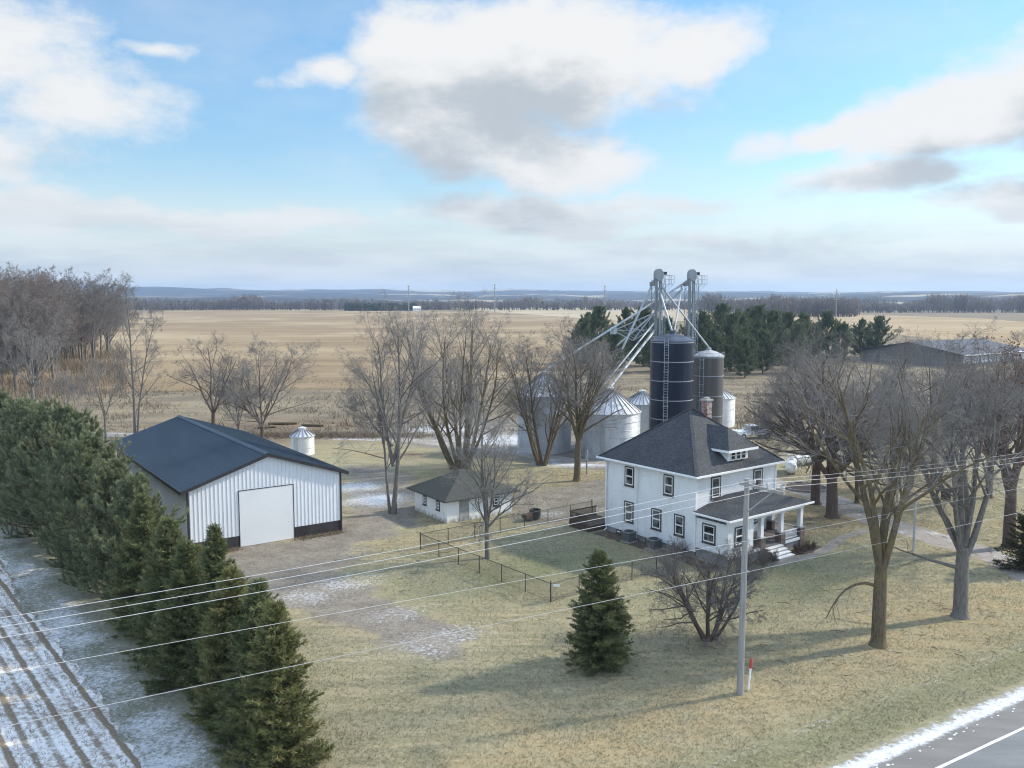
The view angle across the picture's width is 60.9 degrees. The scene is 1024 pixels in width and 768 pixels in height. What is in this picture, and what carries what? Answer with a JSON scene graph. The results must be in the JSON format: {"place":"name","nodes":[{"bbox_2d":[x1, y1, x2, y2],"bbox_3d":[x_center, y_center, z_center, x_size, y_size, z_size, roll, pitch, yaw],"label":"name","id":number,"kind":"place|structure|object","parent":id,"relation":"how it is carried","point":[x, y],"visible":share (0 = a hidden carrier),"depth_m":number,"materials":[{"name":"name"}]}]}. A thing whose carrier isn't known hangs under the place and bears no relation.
{"place":"outdoors","nodes":[
{"label":"outdoors","id":0,"kind":"place"},
{"bbox_2d":[0,558,140,767],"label":"crop field","id":1,"kind":"structure","parent":0,"point":[82,754],"depth_m":40.27,"materials":[{"name":"snow"}]},
{"bbox_2d":[0,570,149,767],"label":"corn stubble","id":2,"kind":"object","parent":1,"relation":"on","point":[49,686],"visible":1,"depth_m":42.08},
{"bbox_2d":[0,309,638,392],"bbox_3d":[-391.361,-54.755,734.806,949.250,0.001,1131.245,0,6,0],"label":"stubble field","id":3,"kind":"structure","parent":0,"point":[330,330],"depth_m":377.14,"materials":[{"name":"plant"}]},
{"bbox_2d":[343,302,417,310],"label":"distant evergreens","id":4,"kind":"object","parent":3,"relation":"on","point":[347,306],"visible":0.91,"depth_m":1159.69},
{"bbox_2d":[0,285,1023,767],"bbox_3d":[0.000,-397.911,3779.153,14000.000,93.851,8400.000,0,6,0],"label":"ground","id":5,"kind":"structure","parent":0,"point":[158,729],"depth_m":50.72,"materials":[{"name":"plant"}]},
{"bbox_2d":[0,397,51,514],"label":"pine tree","id":6,"kind":"object","parent":5,"relation":"on","point":[11,415],"visible":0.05,"depth_m":75.10,"materials":[{"name":"green plant"}]},
{"bbox_2d":[0,398,54,521],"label":"pine tree","id":7,"kind":"object","parent":5,"relation":"on","point":[26,419],"visible":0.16,"depth_m":70.47,"materials":[{"name":"green plant"}]},
{"bbox_2d":[0,293,55,389],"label":"bare tree","id":8,"kind":"object","parent":5,"relation":"on","point":[10,360],"visible":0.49,"depth_m":173.18,"materials":[{"name":"grey plant"}]},
{"bbox_2d":[0,402,58,538],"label":"pine tree","id":9,"kind":"object","parent":5,"relation":"on","point":[31,446],"visible":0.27,"depth_m":66.78,"materials":[{"name":"green plant"}]},
{"bbox_2d":[0,313,73,399],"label":"bare tree","id":10,"kind":"object","parent":5,"relation":"on","point":[33,383],"visible":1,"depth_m":148.87,"materials":[{"name":"grey plant"}]},
{"bbox_2d":[0,263,78,380],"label":"bare tree","id":11,"kind":"object","parent":5,"relation":"on","point":[58,284],"visible":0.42,"depth_m":184.26,"materials":[{"name":"grey plant"}]},
{"bbox_2d":[0,266,81,378],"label":"bare tree","id":12,"kind":"object","parent":5,"relation":"on","point":[9,277],"visible":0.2,"depth_m":195.18,"materials":[{"name":"grey plant"}]},
{"bbox_2d":[0,288,85,389],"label":"bare tree","id":13,"kind":"object","parent":5,"relation":"on","point":[60,321],"visible":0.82,"depth_m":172.87,"materials":[{"name":"grey plant"}]},
{"bbox_2d":[0,261,88,386],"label":"bare tree","id":14,"kind":"object","parent":5,"relation":"on","point":[29,286],"visible":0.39,"depth_m":181.38,"materials":[{"name":"grey plant"}]},
{"bbox_2d":[5,265,98,377],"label":"bare tree","id":15,"kind":"object","parent":5,"relation":"on","point":[74,306],"visible":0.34,"depth_m":202.16,"materials":[{"name":"grey plant"}]},
{"bbox_2d":[0,398,121,545],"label":"pine tree","id":16,"kind":"object","parent":5,"relation":"on","point":[64,416],"visible":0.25,"depth_m":63.88,"materials":[{"name":"green plant"}]},
{"bbox_2d":[43,365,84,404],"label":"bare tree","id":17,"kind":"object","parent":5,"relation":"on","point":[64,379],"visible":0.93,"depth_m":136.70,"materials":[{"name":"grey plant"}]},
{"bbox_2d":[0,340,133,402],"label":"undergrowth","id":18,"kind":"object","parent":5,"relation":"on","point":[77,365],"visible":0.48,"depth_m":199.71,"materials":[{"name":"plant"}]},
{"bbox_2d":[22,411,132,565],"bbox_3d":[-30.291,7.322,62.311,8.180,11.269,8.133,0,6,0],"label":"pine tree","id":19,"kind":"object","parent":5,"relation":"on","point":[59,457],"visible":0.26,"depth_m":60.91,"materials":[{"name":"green plant"}]},
{"bbox_2d":[35,426,134,583],"bbox_3d":[-28.323,8.074,58.186,7.895,10.597,7.092,0,6,0],"label":"pine tree","id":20,"kind":"object","parent":5,"relation":"on","point":[83,461],"visible":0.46,"depth_m":57.42,"materials":[{"name":"green plant"}]},
{"bbox_2d":[66,274,120,358],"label":"bare tree","id":21,"kind":"object","parent":5,"relation":"on","point":[91,294],"visible":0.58,"depth_m":249.12,"materials":[{"name":"grey plant"}]},
{"bbox_2d":[60,280,127,359],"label":"bare tree","id":22,"kind":"object","parent":5,"relation":"on","point":[94,318],"visible":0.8,"depth_m":240.34,"materials":[{"name":"grey plant"}]},
{"bbox_2d":[61,355,146,441],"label":"bare tree","id":23,"kind":"object","parent":5,"relation":"on","point":[98,382],"visible":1,"depth_m":114.09,"materials":[{"name":"grey plant"}]},
{"bbox_2d":[52,452,187,592],"bbox_3d":[-25.817,8.884,56.237,6.378,9.306,7.729,5,7,38],"label":"pine tree","id":24,"kind":"object","parent":5,"relation":"on","point":[109,472],"visible":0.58,"depth_m":54.45,"materials":[{"name":"green plant"}]},
{"bbox_2d":[72,471,189,605],"bbox_3d":[-22.947,9.545,52.748,6.850,8.665,5.523,-3,7,-30],"label":"pine tree","id":25,"kind":"object","parent":5,"relation":"on","point":[139,483],"visible":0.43,"depth_m":52.17,"materials":[{"name":"green plant"}]},
{"bbox_2d":[99,492,163,638],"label":"spruce tree","id":26,"kind":"object","parent":5,"relation":"on","point":[143,509],"visible":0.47,"depth_m":49.08,"materials":[{"name":"green plant"}]},
{"bbox_2d":[98,271,168,433],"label":"bare tree","id":27,"kind":"object","parent":5,"relation":"on","point":[152,350],"visible":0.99,"depth_m":115.44,"materials":[{"name":"grey plant"}]},
{"bbox_2d":[118,516,186,673],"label":"spruce tree","id":28,"kind":"object","parent":5,"relation":"on","point":[165,542],"visible":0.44,"depth_m":44.77,"materials":[{"name":"green plant"}]},
{"bbox_2d":[124,519,190,649],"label":"spruce tree","id":29,"kind":"object","parent":5,"relation":"on","point":[145,573],"visible":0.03,"depth_m":47.06,"materials":[{"name":"green plant"}]},
{"bbox_2d":[133,537,212,700],"bbox_3d":[-15.732,11.545,42.659,5.078,8.355,4.172,2,6,16],"label":"spruce tree","id":30,"kind":"object","parent":5,"relation":"on","point":[171,654],"visible":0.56,"depth_m":41.93,"materials":[{"name":"green plant"}]},
{"bbox_2d":[152,333,258,423],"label":"bare tree","id":31,"kind":"object","parent":5,"relation":"on","point":[210,396],"visible":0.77,"depth_m":118.68,"materials":[{"name":"brown plant"}]},
{"bbox_2d":[178,521,236,704],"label":"spruce tree","id":32,"kind":"object","parent":5,"relation":"on","point":[212,562],"visible":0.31,"depth_m":41.03,"materials":[{"name":"green plant"}]},
{"bbox_2d":[181,563,248,740],"bbox_3d":[-12.491,11.774,38.775,4.202,7.820,4.963,1,6,8],"label":"spruce tree","id":33,"kind":"object","parent":5,"relation":"on","point":[211,659],"visible":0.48,"depth_m":38.33,"materials":[{"name":"green plant"}]},
{"bbox_2d":[183,566,252,714],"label":"spruce tree","id":34,"kind":"object","parent":5,"relation":"on","point":[194,672],"depth_m":40.33,"materials":[{"name":"green plant"}]},
{"bbox_2d":[109,415,348,550],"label":"machine shed","id":35,"kind":"structure","parent":5,"relation":"on","point":[245,488],"depth_m":68.42,"materials":[{"name":"white metal"}]},
{"bbox_2d":[239,485,293,546],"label":"overhead door","id":36,"kind":"structure","parent":35,"relation":"in","point":[266,514],"depth_m":67.27,"materials":[{"name":"white metal"}]},
{"bbox_2d":[200,360,268,430],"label":"bare tree","id":37,"kind":"object","parent":5,"relation":"on","point":[235,396],"visible":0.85,"depth_m":112.28,"materials":[{"name":"brown plant"}]},
{"bbox_2d":[203,576,313,754],"bbox_3d":[-11.188,12.064,38.107,4.027,7.588,5.045,5,8,41],"label":"spruce tree","id":38,"kind":"object","parent":5,"relation":"on","point":[260,597],"visible":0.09,"depth_m":37.45,"materials":[{"name":"green plant"}]},
{"bbox_2d":[206,602,311,767],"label":"spruce tree","id":39,"kind":"object","parent":5,"relation":"on","point":[248,635],"visible":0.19,"depth_m":36.07,"materials":[{"name":"green plant"}]},
{"bbox_2d":[197,332,321,437],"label":"bare tree","id":40,"kind":"object","parent":5,"relation":"on","point":[261,421],"visible":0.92,"depth_m":113.07,"materials":[{"name":"brown plant"}]},
{"bbox_2d":[215,596,336,767],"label":"spruce tree","id":41,"kind":"object","parent":5,"relation":"on","point":[283,732],"visible":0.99,"depth_m":34.57,"materials":[{"name":"green plant"}]},
{"bbox_2d":[289,426,314,455],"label":"grain bin","id":42,"kind":"object","parent":5,"relation":"on","point":[302,439],"visible":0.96,"depth_m":104.45,"materials":[{"name":"metal"}]},
{"bbox_2d":[240,428,502,440],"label":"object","id":43,"kind":"object","parent":5,"relation":"on","point":[277,434],"visible":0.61,"depth_m":118.65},
{"bbox_2d":[332,289,464,514],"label":"maple tree","id":44,"kind":"object","parent":5,"relation":"on","point":[392,508],"visible":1,"depth_m":75.78,"materials":[{"name":"brown plant"}]},
{"bbox_2d":[384,288,540,470],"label":"maple tree","id":45,"kind":"object","parent":5,"relation":"on","point":[468,390],"visible":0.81,"depth_m":93.03,"materials":[{"name":"grey plant"}]},
{"bbox_2d":[406,469,520,522],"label":"outbuilding","id":46,"kind":"structure","parent":5,"relation":"on","point":[445,504],"depth_m":75.06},
{"bbox_2d":[434,391,557,558],"bbox_3d":[-1.295,6.556,63.383,9.280,12.590,8.290,0,6,0],"label":"yard tree","id":47,"kind":"object","parent":5,"relation":"on","point":[488,511],"visible":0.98,"depth_m":62.80,"materials":[{"name":"brown plant"}]},
{"bbox_2d":[4,378,1016,447],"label":"rough growth","id":48,"kind":"object","parent":5,"relation":"on","point":[367,404],"visible":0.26,"depth_m":149.15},
{"bbox_2d":[36,387,1021,437],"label":"scrub","id":49,"kind":"object","parent":5,"relation":"on","point":[309,408],"visible":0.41,"depth_m":136.76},
{"bbox_2d":[420,500,656,601],"bbox_3d":[4.607,11.928,65.055,17.599,1.460,15.153,-4,7,-37],"label":"chain link fence","id":50,"kind":"object","parent":5,"relation":"on","point":[525,574],"visible":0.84,"depth_m":60.73,"materials":[{"name":"grey metal"}]},
{"bbox_2d":[489,315,596,465],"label":"maple tree","id":51,"kind":"object","parent":5,"relation":"on","point":[537,455],"visible":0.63,"depth_m":97.21,"materials":[{"name":"grey plant"}]},
{"bbox_2d":[517,371,570,454],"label":"grain bin","id":52,"kind":"object","parent":5,"relation":"on","point":[562,444],"visible":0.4,"depth_m":105.56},
{"bbox_2d":[115,290,1023,312],"bbox_3d":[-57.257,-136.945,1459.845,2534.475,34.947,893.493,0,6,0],"label":"distant woods","id":53,"kind":"object","parent":5,"relation":"on","point":[938,303],"visible":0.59,"depth_m":1206.10,"materials":[{"name":"plant"}]},
{"bbox_2d":[515,317,636,481],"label":"maple tree","id":54,"kind":"object","parent":5,"relation":"on","point":[596,373],"visible":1,"depth_m":88.81,"materials":[{"name":"grey plant"}]},
{"bbox_2d":[561,316,599,366],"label":"grove pine","id":55,"kind":"object","parent":5,"relation":"on","point":[584,325],"visible":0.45,"depth_m":227.78,"materials":[{"name":"green plant"}]},
{"bbox_2d":[569,505,605,531],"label":"back deck","id":56,"kind":"structure","parent":5,"relation":"on","point":[592,523],"depth_m":71.84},
{"bbox_2d":[581,305,616,359],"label":"grove pine","id":57,"kind":"object","parent":5,"relation":"on","point":[598,318],"visible":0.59,"depth_m":249.08,"materials":[{"name":"green plant"}]},
{"bbox_2d":[562,547,637,676],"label":"spruce tree","id":58,"kind":"object","parent":5,"relation":"on","point":[599,627],"visible":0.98,"depth_m":44.29,"materials":[{"name":"green plant"}]},
{"bbox_2d":[581,386,641,459],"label":"grain bin","id":59,"kind":"object","parent":5,"relation":"on","point":[598,444],"visible":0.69,"depth_m":101.95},
{"bbox_2d":[601,324,627,371],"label":"grove pine","id":60,"kind":"object","parent":5,"relation":"on","point":[613,339],"visible":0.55,"depth_m":214.91,"materials":[{"name":"green plant"}]},
{"bbox_2d":[545,269,706,370],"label":"grain elevator","id":61,"kind":"object","parent":5,"relation":"on","point":[692,276],"visible":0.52,"depth_m":117.41,"materials":[{"name":"metal"}]},
{"bbox_2d":[628,389,648,433],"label":"grain bin","id":62,"kind":"object","parent":5,"relation":"on","point":[640,399],"visible":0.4,"depth_m":119.62,"materials":[{"name":"metal"}]},
{"bbox_2d":[622,305,666,365],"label":"grove pine","id":63,"kind":"object","parent":5,"relation":"on","point":[645,312],"visible":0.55,"depth_m":236.54,"materials":[{"name":"green plant"}]},
{"bbox_2d":[599,269,709,428],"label":"grain elevator","id":64,"kind":"object","parent":5,"relation":"on","point":[659,275],"visible":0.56,"depth_m":113.74,"materials":[{"name":"metal"}]},
{"bbox_2d":[593,530,726,570],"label":"wall bed","id":65,"kind":"object","parent":5,"relation":"on","point":[641,546],"visible":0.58,"depth_m":66.78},
{"bbox_2d":[650,331,693,428],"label":"tall silo","id":66,"kind":"object","parent":5,"relation":"on","point":[671,379],"visible":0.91,"depth_m":110.23,"materials":[{"name":"blue metal"}]},
{"bbox_2d":[337,499,1023,700],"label":"fallen twigs","id":67,"kind":"object","parent":5,"relation":"on","point":[763,606],"visible":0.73,"depth_m":50.11,"materials":[{"name":"brown plant"}]},
{"bbox_2d":[685,309,719,353],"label":"grove pine","id":68,"kind":"object","parent":5,"relation":"on","point":[705,320],"visible":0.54,"depth_m":242.70,"materials":[{"name":"green plant"}]},
{"bbox_2d":[596,397,814,566],"label":"farmhouse","id":69,"kind":"object","parent":5,"relation":"on","point":[691,451],"visible":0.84,"depth_m":65.97,"materials":[{"name":"white"}]},
{"bbox_2d":[640,535,776,648],"bbox_3d":[10.304,11.157,47.648,7.869,6.625,7.382,2,6,18],"label":"lilac bush","id":70,"kind":"object","parent":5,"relation":"on","point":[673,567],"visible":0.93,"depth_m":47.48,"materials":[{"name":"brown plant"}]},
{"bbox_2d":[693,348,724,423],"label":"tall silo","id":71,"kind":"object","parent":5,"relation":"on","point":[708,370],"visible":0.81,"depth_m":115.93,"materials":[{"name":"grey metal"}]},
{"bbox_2d":[699,327,729,372],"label":"grove pine","id":72,"kind":"object","parent":5,"relation":"on","point":[712,335],"visible":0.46,"depth_m":205.23,"materials":[{"name":"green plant"}]},
{"bbox_2d":[705,302,732,357],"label":"grove pine","id":73,"kind":"object","parent":5,"relation":"on","point":[719,314],"visible":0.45,"depth_m":263.23,"materials":[{"name":"green plant"}]},
{"bbox_2d":[722,388,735,427],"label":"grain bin","id":74,"kind":"object","parent":5,"relation":"on","point":[728,420],"visible":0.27,"depth_m":126.83,"materials":[{"name":"metal"}]},
{"bbox_2d":[716,312,750,371],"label":"grove pine","id":75,"kind":"object","parent":5,"relation":"on","point":[731,321],"visible":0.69,"depth_m":219.31,"materials":[{"name":"green plant"}]},
{"bbox_2d":[727,332,760,377],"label":"grove pine","id":76,"kind":"object","parent":5,"relation":"on","point":[744,345],"visible":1,"depth_m":203.65,"materials":[{"name":"green plant"}]},
{"bbox_2d":[736,478,785,695],"bbox_3d":[11.462,9.879,40.581,0.332,10.830,2.670,-3,6,-31],"label":"utility pole","id":77,"kind":"object","parent":5,"relation":"on","point":[741,644],"visible":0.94,"depth_m":41.19,"materials":[{"name":"wood"}]},
{"bbox_2d":[1,453,1017,617],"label":"power line","id":78,"kind":"object","parent":77,"relation":"attached to","point":[428,544],"visible":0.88,"depth_m":31.30,"materials":[{"name":"metal"}]},
{"bbox_2d":[2,457,1018,626],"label":"power line","id":79,"kind":"object","parent":77,"relation":"attached to","point":[439,549],"visible":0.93,"depth_m":30.63,"materials":[{"name":"metal"}]},
{"bbox_2d":[0,511,1023,727],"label":"cable line","id":80,"kind":"object","parent":77,"relation":"attached to","point":[454,632],"visible":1,"depth_m":32.39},
{"bbox_2d":[0,487,1023,673],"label":"neutral line","id":81,"kind":"object","parent":77,"relation":"attached to","point":[435,595],"visible":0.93,"depth_m":31.68,"materials":[{"name":"metal"}]},
{"bbox_2d":[2,461,1023,637],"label":"power line","id":82,"kind":"object","parent":77,"relation":"attached to","point":[449,556],"visible":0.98,"depth_m":29.84,"materials":[{"name":"metal"}]},
{"bbox_2d":[746,328,779,372],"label":"grove pine","id":83,"kind":"object","parent":5,"relation":"on","point":[763,338],"visible":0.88,"depth_m":214.80,"materials":[{"name":"green plant"}]},
{"bbox_2d":[752,309,790,367],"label":"grove pine","id":84,"kind":"object","parent":5,"relation":"on","point":[772,320],"visible":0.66,"depth_m":227.57,"materials":[{"name":"green plant"}]},
{"bbox_2d":[777,322,814,372],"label":"grove pine","id":85,"kind":"object","parent":5,"relation":"on","point":[796,327],"visible":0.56,"depth_m":215.09,"materials":[{"name":"green plant"}]},
{"bbox_2d":[798,312,826,357],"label":"grove pine","id":86,"kind":"object","parent":5,"relation":"on","point":[805,317],"visible":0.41,"depth_m":249.11,"materials":[{"name":"green plant"}]},
{"bbox_2d":[815,310,845,358],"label":"grove pine","id":87,"kind":"object","parent":5,"relation":"on","point":[827,319],"visible":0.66,"depth_m":263.60,"materials":[{"name":"green plant"}]},
{"bbox_2d":[828,321,854,361],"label":"grove pine","id":88,"kind":"object","parent":5,"relation":"on","point":[845,326],"visible":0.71,"depth_m":249.51,"materials":[{"name":"green plant"}]},
{"bbox_2d":[741,314,944,504],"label":"oak tree","id":89,"kind":"object","parent":5,"relation":"on","point":[815,494],"visible":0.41,"depth_m":77.97,"materials":[{"name":"brown plant"}]},
{"bbox_2d":[735,311,970,524],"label":"oak tree","id":90,"kind":"object","parent":5,"relation":"on","point":[832,500],"visible":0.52,"depth_m":73.32,"materials":[{"name":"brown plant"}]},
{"bbox_2d":[848,317,873,356],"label":"grove pine","id":91,"kind":"object","parent":5,"relation":"on","point":[859,329],"visible":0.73,"depth_m":272.21,"materials":[{"name":"green plant"}]},
{"bbox_2d":[862,315,897,348],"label":"grove pine","id":92,"kind":"object","parent":5,"relation":"on","point":[878,325],"visible":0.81,"depth_m":264.01,"materials":[{"name":"green plant"}]},
{"bbox_2d":[757,327,1022,648],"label":"maple tree","id":93,"kind":"object","parent":5,"relation":"on","point":[882,552],"visible":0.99,"depth_m":46.65,"materials":[{"name":"brown plant"}]},
{"bbox_2d":[856,315,1010,483],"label":"maple tree","id":94,"kind":"object","parent":5,"relation":"on","point":[943,359],"visible":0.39,"depth_m":85.19,"materials":[{"name":"grey plant"}]},
{"bbox_2d":[844,334,1023,619],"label":"maple tree","id":95,"kind":"object","parent":5,"relation":"on","point":[963,541],"visible":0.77,"depth_m":51.04,"materials":[{"name":"brown plant"}]},
{"bbox_2d":[857,338,1023,366],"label":"livestock barn","id":96,"kind":"structure","parent":5,"relation":"on","point":[884,348],"depth_m":247.27,"materials":[{"name":"grey metal"}]},
{"bbox_2d":[870,699,1023,767],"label":"road shoulder","id":97,"kind":"object","parent":5,"relation":"on","point":[942,749],"depth_m":37.45},
{"bbox_2d":[830,687,1023,767],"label":"snow strip","id":98,"kind":"object","parent":97,"relation":"on","point":[874,757],"visible":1,"depth_m":38.11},
{"bbox_2d":[928,334,1023,498],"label":"maple tree","id":99,"kind":"object","parent":5,"relation":"on","point":[988,449],"visible":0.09,"depth_m":81.68,"materials":[{"name":"grey plant"}]},
{"bbox_2d":[931,331,1023,549],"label":"maple tree","id":100,"kind":"object","parent":5,"relation":"on","point":[1010,501],"visible":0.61,"depth_m":65.44,"materials":[{"name":"grey plant"}]},
{"bbox_2d":[992,509,1023,570],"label":"cedar bush","id":101,"kind":"object","parent":5,"relation":"on","point":[1013,544],"visible":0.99,"depth_m":61.11,"materials":[{"name":"green plant"}]},
{"bbox_2d":[0,0,1023,291],"label":"sky","id":102,"kind":"structure","parent":0,"point":[427,145],"materials":[{"name":"blue"}]},
{"bbox_2d":[94,432,1023,581],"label":"driveway","id":103,"kind":"structure","parent":0,"point":[935,538],"depth_m":76.28,"materials":[{"name":"gravel"}]},
{"bbox_2d":[455,307,698,320],"bbox_3d":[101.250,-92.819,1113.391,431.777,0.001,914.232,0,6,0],"label":"pale field","id":104,"kind":"structure","parent":0,"point":[576,313],"depth_m":1035.36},
{"bbox_2d":[766,529,868,567],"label":"garden path","id":105,"kind":"structure","parent":0,"point":[828,548],"depth_m":65.72,"materials":[{"name":"concrete"}]},
{"bbox_2d":[710,314,1023,346],"bbox_3d":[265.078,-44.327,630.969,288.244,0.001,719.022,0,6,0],"label":"field","id":106,"kind":"structure","parent":0,"point":[943,326],"depth_m":553.20,"materials":[{"name":"plant"}]},
{"bbox_2d":[734,295,863,316],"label":"roadside woods","id":107,"kind":"object","parent":106,"relation":"on","point":[851,307],"visible":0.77,"depth_m":815.55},
{"bbox_2d":[942,729,1023,767],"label":"road","id":108,"kind":"structure","parent":0,"point":[1007,752],"depth_m":36.14,"materials":[{"name":"asphalt"}]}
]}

